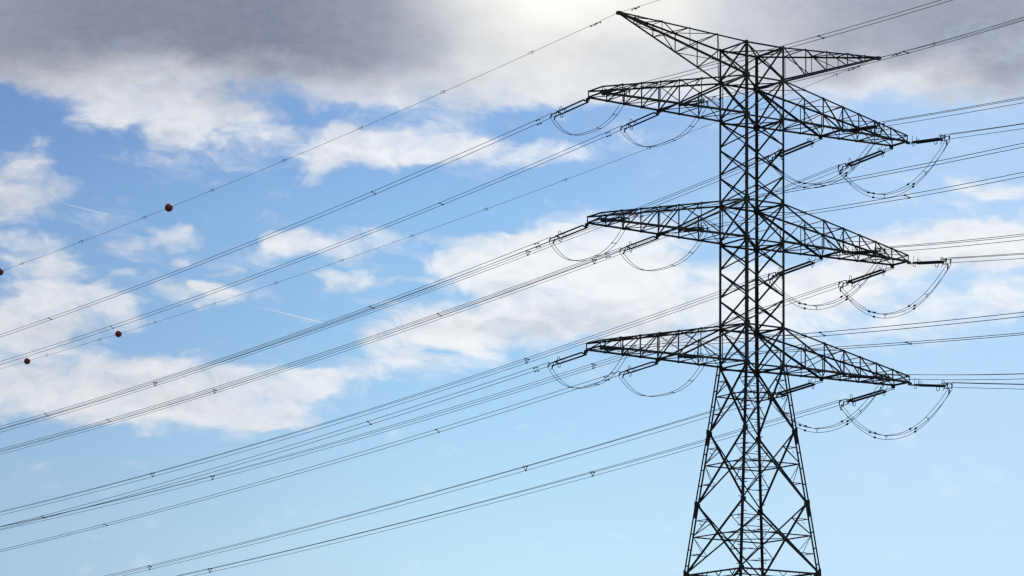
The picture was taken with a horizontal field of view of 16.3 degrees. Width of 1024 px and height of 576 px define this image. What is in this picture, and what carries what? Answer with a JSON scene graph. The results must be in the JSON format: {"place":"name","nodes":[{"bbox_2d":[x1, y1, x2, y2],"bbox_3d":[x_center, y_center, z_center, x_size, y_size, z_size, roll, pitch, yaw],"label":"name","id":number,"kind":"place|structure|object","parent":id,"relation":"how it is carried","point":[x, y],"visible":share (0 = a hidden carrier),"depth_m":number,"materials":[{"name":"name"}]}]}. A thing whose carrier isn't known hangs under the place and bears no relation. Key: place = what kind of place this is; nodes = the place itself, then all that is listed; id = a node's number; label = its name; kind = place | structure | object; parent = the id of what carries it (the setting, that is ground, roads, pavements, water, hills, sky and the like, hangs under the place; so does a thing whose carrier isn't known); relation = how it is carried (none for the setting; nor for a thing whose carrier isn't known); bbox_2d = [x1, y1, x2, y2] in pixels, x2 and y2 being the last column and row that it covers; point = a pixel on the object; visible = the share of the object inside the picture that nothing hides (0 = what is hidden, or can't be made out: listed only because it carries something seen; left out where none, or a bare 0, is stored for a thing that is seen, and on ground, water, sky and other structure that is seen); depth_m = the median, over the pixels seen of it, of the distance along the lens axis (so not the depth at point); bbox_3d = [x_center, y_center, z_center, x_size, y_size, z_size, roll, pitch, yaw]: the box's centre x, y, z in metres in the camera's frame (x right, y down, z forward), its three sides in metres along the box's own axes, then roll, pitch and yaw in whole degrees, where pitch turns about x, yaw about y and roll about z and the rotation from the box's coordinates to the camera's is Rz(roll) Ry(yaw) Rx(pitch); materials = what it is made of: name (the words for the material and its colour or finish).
{"place":"outdoors","nodes":[
{"label":"outdoors","id":0,"kind":"place"},
{"bbox_2d":[0,0,1023,575],"label":"sky","id":1,"kind":"structure","parent":0,"point":[113,113],"materials":[{"name":"blue"}]},
{"label":"ground","id":2,"kind":"structure","parent":0,"visible":0},
{"bbox_2d":[584,11,911,575],"bbox_3d":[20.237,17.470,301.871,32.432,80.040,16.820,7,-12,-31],"label":"lattice tower","id":3,"kind":"structure","parent":2,"relation":"on","point":[756,246],"depth_m":304.86,"materials":[{"name":"metal"}]},
{"bbox_2d":[3,14,614,270],"bbox_3d":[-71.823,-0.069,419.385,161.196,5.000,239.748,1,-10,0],"label":"earth wire","id":4,"kind":"object","parent":3,"relation":"attached to","point":[331,140],"visible":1,"depth_m":338.55,"materials":[{"name":"metal"}]},
{"bbox_2d":[165,204,172,211],"bbox_3d":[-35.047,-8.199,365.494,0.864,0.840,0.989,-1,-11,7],"label":"warning ball","id":5,"kind":"object","parent":4,"relation":"hanging from","point":[168,207],"visible":1,"depth_m":365.21,"materials":[{"name":"red plastic"}]},
{"bbox_2d":[1,62,866,368],"bbox_3d":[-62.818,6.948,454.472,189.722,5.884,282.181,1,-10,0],"label":"earth wire","id":6,"kind":"object","parent":3,"relation":"attached to","point":[443,224],"visible":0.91,"depth_m":369.27,"materials":[{"name":"metal"}]},
{"bbox_2d":[24,358,29,363],"bbox_3d":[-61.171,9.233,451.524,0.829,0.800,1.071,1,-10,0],"label":"warning ball","id":7,"kind":"object","parent":6,"relation":"hanging from","point":[26,361],"visible":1,"depth_m":451.25,"materials":[{"name":"red plastic"}]},
{"bbox_2d":[115,331,121,336],"bbox_3d":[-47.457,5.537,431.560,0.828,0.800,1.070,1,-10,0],"label":"warning ball","id":8,"kind":"object","parent":6,"relation":"hanging from","point":[118,333],"visible":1,"depth_m":431.29,"materials":[{"name":"red plastic"}]},
{"bbox_2d":[547,352,586,369],"bbox_3d":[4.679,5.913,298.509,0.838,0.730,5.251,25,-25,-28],"label":"insulator string","id":9,"kind":"object","parent":3,"relation":"attached to","point":[585,354],"visible":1,"depth_m":298.73,"materials":[{"name":"brown ceramic"}]},
{"bbox_2d":[0,362,550,528],"bbox_3d":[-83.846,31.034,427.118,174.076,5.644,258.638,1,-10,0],"label":"conductor bundle","id":10,"kind":"object","parent":9,"relation":"attached to","point":[286,446],"visible":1,"depth_m":334.54,"materials":[{"name":"metal"}]},
{"bbox_2d":[549,225,587,243],"bbox_3d":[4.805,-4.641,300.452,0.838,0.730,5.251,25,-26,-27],"label":"insulator string","id":11,"kind":"object","parent":3,"relation":"attached to","point":[586,227],"visible":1,"depth_m":300.71,"materials":[{"name":"brown ceramic"}]},
{"bbox_2d":[0,237,553,429],"bbox_3d":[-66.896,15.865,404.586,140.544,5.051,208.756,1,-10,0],"label":"conductor bundle","id":12,"kind":"object","parent":11,"relation":"attached to","point":[294,333],"visible":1,"depth_m":335.50,"materials":[{"name":"metal"}]},
{"bbox_2d":[550,99,588,119],"bbox_3d":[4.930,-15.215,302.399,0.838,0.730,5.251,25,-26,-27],"label":"insulator string","id":13,"kind":"object","parent":3,"relation":"attached to","point":[566,111],"visible":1,"depth_m":302.63,"materials":[{"name":"brown ceramic"}]},
{"bbox_2d":[0,113,555,336],"bbox_3d":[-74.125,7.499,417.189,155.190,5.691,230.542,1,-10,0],"label":"conductor bundle","id":14,"kind":"object","parent":13,"relation":"attached to","point":[290,225],"visible":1,"depth_m":337.86,"materials":[{"name":"metal"}]},
{"bbox_2d":[599,343,628,352],"bbox_3d":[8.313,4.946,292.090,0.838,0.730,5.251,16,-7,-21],"label":"insulator string","id":15,"kind":"object","parent":3,"relation":"attached to","point":[613,348],"visible":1,"depth_m":291.44,"materials":[{"name":"brown ceramic"}]},
{"bbox_2d":[548,352,628,388],"bbox_3d":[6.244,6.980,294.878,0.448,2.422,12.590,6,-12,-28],"label":"jumper loop","id":16,"kind":"object","parent":15,"relation":"hanging from","point":[595,384],"visible":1,"depth_m":293.76,"materials":[{"name":"metal"}]},
{"bbox_2d":[624,312,1023,349],"bbox_3d":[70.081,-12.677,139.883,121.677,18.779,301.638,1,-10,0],"label":"conductor bundle","id":17,"kind":"object","parent":15,"relation":"attached to","point":[634,346],"visible":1,"depth_m":256.36,"materials":[{"name":"metal"}]},
{"bbox_2d":[601,214,629,222],"bbox_3d":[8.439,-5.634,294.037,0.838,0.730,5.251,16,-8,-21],"label":"insulator string","id":18,"kind":"object","parent":3,"relation":"attached to","point":[619,219],"visible":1,"depth_m":293.49,"materials":[{"name":"brown ceramic"}]},
{"bbox_2d":[550,221,628,260],"bbox_3d":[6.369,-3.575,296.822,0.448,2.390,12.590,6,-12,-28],"label":"jumper loop","id":19,"kind":"object","parent":18,"relation":"hanging from","point":[597,254],"visible":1,"depth_m":295.30,"materials":[{"name":"metal"}]},
{"bbox_2d":[624,143,1022,217],"bbox_3d":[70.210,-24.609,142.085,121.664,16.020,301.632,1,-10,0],"label":"conductor bundle","id":20,"kind":"object","parent":18,"relation":"attached to","point":[828,182],"visible":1,"depth_m":258.21,"materials":[{"name":"metal"}]},
{"bbox_2d":[601,85,630,95],"bbox_3d":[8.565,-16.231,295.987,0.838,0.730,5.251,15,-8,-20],"label":"insulator string","id":21,"kind":"object","parent":3,"relation":"attached to","point":[617,89],"visible":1,"depth_m":295.49,"materials":[{"name":"brown ceramic"}]},
{"bbox_2d":[551,93,629,134],"bbox_3d":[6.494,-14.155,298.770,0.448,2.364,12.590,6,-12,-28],"label":"jumper loop","id":22,"kind":"object","parent":21,"relation":"hanging from","point":[597,127],"visible":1,"depth_m":297.24,"materials":[{"name":"metal"}]},
{"bbox_2d":[625,0,951,88],"bbox_3d":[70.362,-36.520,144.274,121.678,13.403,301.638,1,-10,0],"label":"conductor bundle","id":23,"kind":"object","parent":21,"relation":"attached to","point":[788,44],"visible":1,"depth_m":265.26,"materials":[{"name":"metal"}]},
{"bbox_2d":[618,361,657,377],"bbox_3d":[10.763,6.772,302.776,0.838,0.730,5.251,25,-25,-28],"label":"insulator string","id":24,"kind":"object","parent":3,"relation":"attached to","point":[654,364],"visible":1,"depth_m":302.99,"materials":[{"name":"brown ceramic"}]},
{"bbox_2d":[0,371,621,551],"bbox_3d":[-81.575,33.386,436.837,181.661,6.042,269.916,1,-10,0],"label":"conductor bundle","id":25,"kind":"object","parent":24,"relation":"attached to","point":[322,463],"visible":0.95,"depth_m":343.34,"materials":[{"name":"metal"}]},
{"bbox_2d":[619,236,658,254],"bbox_3d":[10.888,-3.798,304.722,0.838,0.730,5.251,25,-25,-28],"label":"insulator string","id":26,"kind":"object","parent":3,"relation":"attached to","point":[635,246],"visible":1,"depth_m":305.09,"materials":[{"name":"brown ceramic"}]},
{"bbox_2d":[0,247,623,451],"bbox_3d":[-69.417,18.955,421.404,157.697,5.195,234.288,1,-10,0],"label":"conductor bundle","id":27,"kind":"object","parent":26,"relation":"attached to","point":[329,350],"visible":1,"depth_m":344.42,"materials":[{"name":"metal"}]},
{"bbox_2d":[620,112,659,132],"bbox_3d":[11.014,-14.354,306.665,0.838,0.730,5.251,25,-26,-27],"label":"insulator string","id":28,"kind":"object","parent":3,"relation":"attached to","point":[634,121],"visible":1,"depth_m":306.91,"materials":[{"name":"brown ceramic"}]},
{"bbox_2d":[0,125,624,364],"bbox_3d":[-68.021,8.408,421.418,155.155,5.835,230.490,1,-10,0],"label":"conductor bundle","id":29,"kind":"object","parent":28,"relation":"attached to","point":[334,244],"visible":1,"depth_m":345.17,"materials":[{"name":"metal"}]},
{"bbox_2d":[677,351,707,360],"bbox_3d":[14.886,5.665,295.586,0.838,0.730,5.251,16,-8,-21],"label":"insulator string","id":30,"kind":"object","parent":3,"relation":"attached to","point":[692,356],"visible":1,"depth_m":294.75,"materials":[{"name":"brown ceramic"}]},
{"bbox_2d":[619,360,707,396],"bbox_3d":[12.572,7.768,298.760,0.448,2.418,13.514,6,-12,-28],"label":"jumper loop","id":31,"kind":"object","parent":30,"relation":"hanging from","point":[672,392],"visible":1,"depth_m":297.57,"materials":[{"name":"metal"}]},
{"bbox_2d":[702,332,1023,356],"bbox_3d":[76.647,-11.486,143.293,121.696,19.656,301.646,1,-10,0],"label":"conductor bundle","id":32,"kind":"object","parent":30,"relation":"attached to","point":[714,354],"visible":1,"depth_m":265.58,"materials":[{"name":"metal"}]},
{"bbox_2d":[678,97,707,106],"bbox_3d":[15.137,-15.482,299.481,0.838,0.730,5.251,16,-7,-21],"label":"insulator string","id":33,"kind":"object","parent":3,"relation":"attached to","point":[702,101],"visible":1,"depth_m":298.95,"materials":[{"name":"brown ceramic"}]},
{"bbox_2d":[621,104,707,146],"bbox_3d":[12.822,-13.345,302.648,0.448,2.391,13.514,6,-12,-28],"label":"jumper loop","id":34,"kind":"object","parent":33,"relation":"hanging from","point":[671,139],"visible":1,"depth_m":300.94,"materials":[{"name":"metal"}]},
{"bbox_2d":[703,17,1023,100],"bbox_3d":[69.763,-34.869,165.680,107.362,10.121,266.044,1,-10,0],"label":"conductor bundle","id":35,"kind":"object","parent":33,"relation":"attached to","point":[866,61],"visible":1,"depth_m":270.05,"materials":[{"name":"metal"}]},
{"bbox_2d":[678,223,707,232],"bbox_3d":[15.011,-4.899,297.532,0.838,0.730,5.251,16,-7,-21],"label":"insulator string","id":36,"kind":"object","parent":3,"relation":"attached to","point":[702,228],"visible":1,"depth_m":296.91,"materials":[{"name":"brown ceramic"}]},
{"bbox_2d":[620,231,707,270],"bbox_3d":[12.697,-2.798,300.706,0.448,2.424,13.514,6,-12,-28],"label":"jumper loop","id":37,"kind":"object","parent":36,"relation":"hanging from","point":[669,265],"visible":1,"depth_m":299.36,"materials":[{"name":"metal"}]},
{"bbox_2d":[703,172,1023,227],"bbox_3d":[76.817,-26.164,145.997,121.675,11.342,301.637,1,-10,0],"label":"conductor bundle","id":38,"kind":"object","parent":36,"relation":"attached to","point":[869,201],"visible":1,"depth_m":267.31,"materials":[{"name":"metal"}]},
{"bbox_2d":[768,256,821,283],"bbox_3d":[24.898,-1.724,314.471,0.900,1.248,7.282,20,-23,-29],"label":"insulator string","id":39,"kind":"object","parent":3,"relation":"attached to","point":[802,266],"visible":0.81,"depth_m":314.26,"materials":[{"name":"brown ceramic"}]},
{"bbox_2d":[0,273,772,514],"bbox_3d":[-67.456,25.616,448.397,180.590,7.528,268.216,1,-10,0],"label":"conductor bundle","id":40,"kind":"object","parent":39,"relation":"attached to","point":[390,402],"visible":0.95,"depth_m":366.84,"materials":[{"name":"metal"}]},
{"bbox_2d":[769,254,884,309],"bbox_3d":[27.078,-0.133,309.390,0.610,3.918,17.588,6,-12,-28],"label":"jumper loop","id":41,"kind":"object","parent":39,"relation":"hanging from","point":[846,299],"visible":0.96,"depth_m":307.19,"materials":[{"name":"metal"}]},
{"bbox_2d":[768,136,821,161],"bbox_3d":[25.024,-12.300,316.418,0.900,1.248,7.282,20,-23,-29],"label":"insulator string","id":42,"kind":"object","parent":3,"relation":"attached to","point":[799,145],"visible":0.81,"depth_m":316.20,"materials":[{"name":"brown ceramic"}]},
{"bbox_2d":[0,155,770,432],"bbox_3d":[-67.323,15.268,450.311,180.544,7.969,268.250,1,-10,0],"label":"conductor bundle","id":43,"kind":"object","parent":42,"relation":"attached to","point":[392,300],"visible":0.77,"depth_m":370.68,"materials":[{"name":"metal"}]},
{"bbox_2d":[768,128,883,187],"bbox_3d":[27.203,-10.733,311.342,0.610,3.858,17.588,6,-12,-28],"label":"jumper loop","id":44,"kind":"object","parent":42,"relation":"hanging from","point":[840,173],"visible":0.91,"depth_m":308.60,"materials":[{"name":"metal"}]},
{"bbox_2d":[768,378,821,401],"bbox_3d":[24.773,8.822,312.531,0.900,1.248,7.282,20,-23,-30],"label":"insulator string","id":45,"kind":"object","parent":3,"relation":"attached to","point":[796,387],"visible":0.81,"depth_m":312.09,"materials":[{"name":"brown ceramic"}]},
{"bbox_2d":[106,395,766,575],"bbox_3d":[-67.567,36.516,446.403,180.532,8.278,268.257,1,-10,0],"label":"conductor bundle","id":46,"kind":"object","parent":45,"relation":"hanging from","point":[437,491],"visible":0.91,"depth_m":357.96,"materials":[{"name":"metal"}]},
{"bbox_2d":[771,380,885,432],"bbox_3d":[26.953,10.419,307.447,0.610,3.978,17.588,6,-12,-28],"label":"jumper loop","id":47,"kind":"object","parent":45,"relation":"hanging from","point":[860,412],"visible":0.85,"depth_m":305.21,"materials":[{"name":"metal"}]},
{"bbox_2d":[842,122,884,133],"bbox_3d":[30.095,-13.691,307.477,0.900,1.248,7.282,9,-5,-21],"label":"insulator string","id":48,"kind":"object","parent":3,"relation":"attached to","point":[852,129],"visible":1,"depth_m":306.59,"materials":[{"name":"brown ceramic"}]},
{"bbox_2d":[881,97,1023,126],"bbox_3d":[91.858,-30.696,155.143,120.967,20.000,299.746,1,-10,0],"label":"conductor bundle","id":49,"kind":"object","parent":48,"relation":"attached to","point":[954,110],"visible":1,"depth_m":292.12,"materials":[{"name":"metal"}]},
{"bbox_2d":[842,246,885,257],"bbox_3d":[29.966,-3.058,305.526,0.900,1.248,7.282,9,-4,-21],"label":"insulator string","id":50,"kind":"object","parent":3,"relation":"attached to","point":[875,250],"visible":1,"depth_m":304.23,"materials":[{"name":"brown ceramic"}]},
{"bbox_2d":[880,234,1023,252],"bbox_3d":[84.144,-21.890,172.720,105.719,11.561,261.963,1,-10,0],"label":"conductor bundle","id":51,"kind":"object","parent":50,"relation":"attached to","point":[954,242],"visible":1,"depth_m":290.45,"materials":[{"name":"metal"}]},
{"bbox_2d":[842,369,886,384],"bbox_3d":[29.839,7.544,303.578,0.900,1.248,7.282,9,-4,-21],"label":"insulator string","id":52,"kind":"object","parent":3,"relation":"attached to","point":[869,377],"visible":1,"depth_m":301.91,"materials":[{"name":"brown ceramic"}]},
{"bbox_2d":[887,373,1023,379],"bbox_3d":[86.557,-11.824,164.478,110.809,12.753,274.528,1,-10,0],"label":"conductor bundle","id":53,"kind":"object","parent":52,"relation":"attached to","point":[956,374],"visible":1,"depth_m":288.20,"materials":[{"name":"metal"}]},
{"bbox_2d":[838,147,892,174],"bbox_3d":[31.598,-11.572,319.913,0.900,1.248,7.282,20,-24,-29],"label":"insulator string","id":54,"kind":"object","parent":3,"relation":"attached to","point":[864,160],"visible":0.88,"depth_m":319.99,"materials":[{"name":"brown ceramic"}]},
{"bbox_2d":[1,165,842,453],"bbox_3d":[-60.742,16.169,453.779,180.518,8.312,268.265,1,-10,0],"label":"conductor bundle","id":55,"kind":"object","parent":54,"relation":"attached to","point":[436,315],"visible":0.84,"depth_m":373.79,"materials":[{"name":"metal"}]},
{"bbox_2d":[838,266,893,291],"bbox_3d":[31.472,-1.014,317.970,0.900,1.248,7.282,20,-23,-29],"label":"insulator string","id":56,"kind":"object","parent":3,"relation":"attached to","point":[851,281],"visible":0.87,"depth_m":318.35,"materials":[{"name":"brown ceramic"}]},
{"bbox_2d":[2,281,842,529],"bbox_3d":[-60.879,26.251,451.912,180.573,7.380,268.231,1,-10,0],"label":"conductor bundle","id":57,"kind":"object","parent":56,"relation":"attached to","point":[594,365],"visible":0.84,"depth_m":377.51,"materials":[{"name":"metal"}]},
{"bbox_2d":[839,385,893,409],"bbox_3d":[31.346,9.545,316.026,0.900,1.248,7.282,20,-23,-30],"label":"insulator string","id":58,"kind":"object","parent":3,"relation":"attached to","point":[853,400],"visible":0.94,"depth_m":316.46,"materials":[{"name":"brown ceramic"}]},
{"bbox_2d":[177,400,843,575],"bbox_3d":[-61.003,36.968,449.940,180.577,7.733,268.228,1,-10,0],"label":"conductor bundle","id":59,"kind":"object","parent":58,"relation":"hanging from","point":[516,492],"visible":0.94,"depth_m":359.22,"materials":[{"name":"metal"}]},
{"bbox_2d":[839,389,951,439],"bbox_3d":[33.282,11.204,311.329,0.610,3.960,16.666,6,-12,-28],"label":"jumper loop","id":60,"kind":"object","parent":58,"relation":"hanging from","point":[915,431],"visible":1,"depth_m":309.74,"materials":[{"name":"metal"}]},
{"bbox_2d":[906,134,949,145],"bbox_3d":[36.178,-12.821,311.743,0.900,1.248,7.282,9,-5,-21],"label":"insulator string","id":61,"kind":"object","parent":3,"relation":"attached to","point":[917,141],"visible":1,"depth_m":310.97,"materials":[{"name":"brown ceramic"}]},
{"bbox_2d":[838,140,949,197],"bbox_3d":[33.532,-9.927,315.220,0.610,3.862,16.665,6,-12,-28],"label":"jumper loop","id":62,"kind":"object","parent":61,"relation":"hanging from","point":[884,194],"visible":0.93,"depth_m":313.74,"materials":[{"name":"metal"}]},
{"bbox_2d":[944,123,1023,138],"bbox_3d":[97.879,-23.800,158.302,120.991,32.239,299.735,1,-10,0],"label":"conductor bundle","id":63,"kind":"object","parent":61,"relation":"attached to","point":[986,129],"visible":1,"depth_m":302.04,"materials":[{"name":"metal"}]},
{"bbox_2d":[907,257,950,268],"bbox_3d":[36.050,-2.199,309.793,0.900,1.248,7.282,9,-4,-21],"label":"insulator string","id":64,"kind":"object","parent":3,"relation":"attached to","point":[938,262],"visible":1,"depth_m":308.54,"materials":[{"name":"brown ceramic"}]},
{"bbox_2d":[840,264,950,317],"bbox_3d":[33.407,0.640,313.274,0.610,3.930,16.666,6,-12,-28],"label":"jumper loop","id":65,"kind":"object","parent":64,"relation":"hanging from","point":[914,308],"visible":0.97,"depth_m":311.80,"materials":[{"name":"metal"}]},
{"bbox_2d":[949,253,1023,262],"bbox_3d":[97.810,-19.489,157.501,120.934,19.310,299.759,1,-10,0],"label":"conductor bundle","id":66,"kind":"object","parent":64,"relation":"attached to","point":[986,256],"visible":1,"depth_m":300.08,"materials":[{"name":"metal"}]},
{"bbox_2d":[908,380,952,392],"bbox_3d":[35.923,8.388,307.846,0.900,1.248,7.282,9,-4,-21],"label":"insulator string","id":67,"kind":"object","parent":3,"relation":"attached to","point":[931,385],"visible":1,"depth_m":306.42,"materials":[{"name":"brown ceramic"}]},
{"bbox_2d":[947,382,1023,388],"bbox_3d":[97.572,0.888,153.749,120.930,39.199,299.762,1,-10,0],"label":"conductor bundle","id":68,"kind":"object","parent":67,"relation":"attached to","point":[984,383],"visible":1,"depth_m":298.22,"materials":[{"name":"metal"}]},
{"bbox_2d":[879,19,1022,57],"bbox_3d":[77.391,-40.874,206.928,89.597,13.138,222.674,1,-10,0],"label":"earth wire","id":69,"kind":"object","parent":3,"relation":"attached to","point":[947,40],"visible":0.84,"depth_m":305.49,"materials":[{"name":"metal"}]}
]}

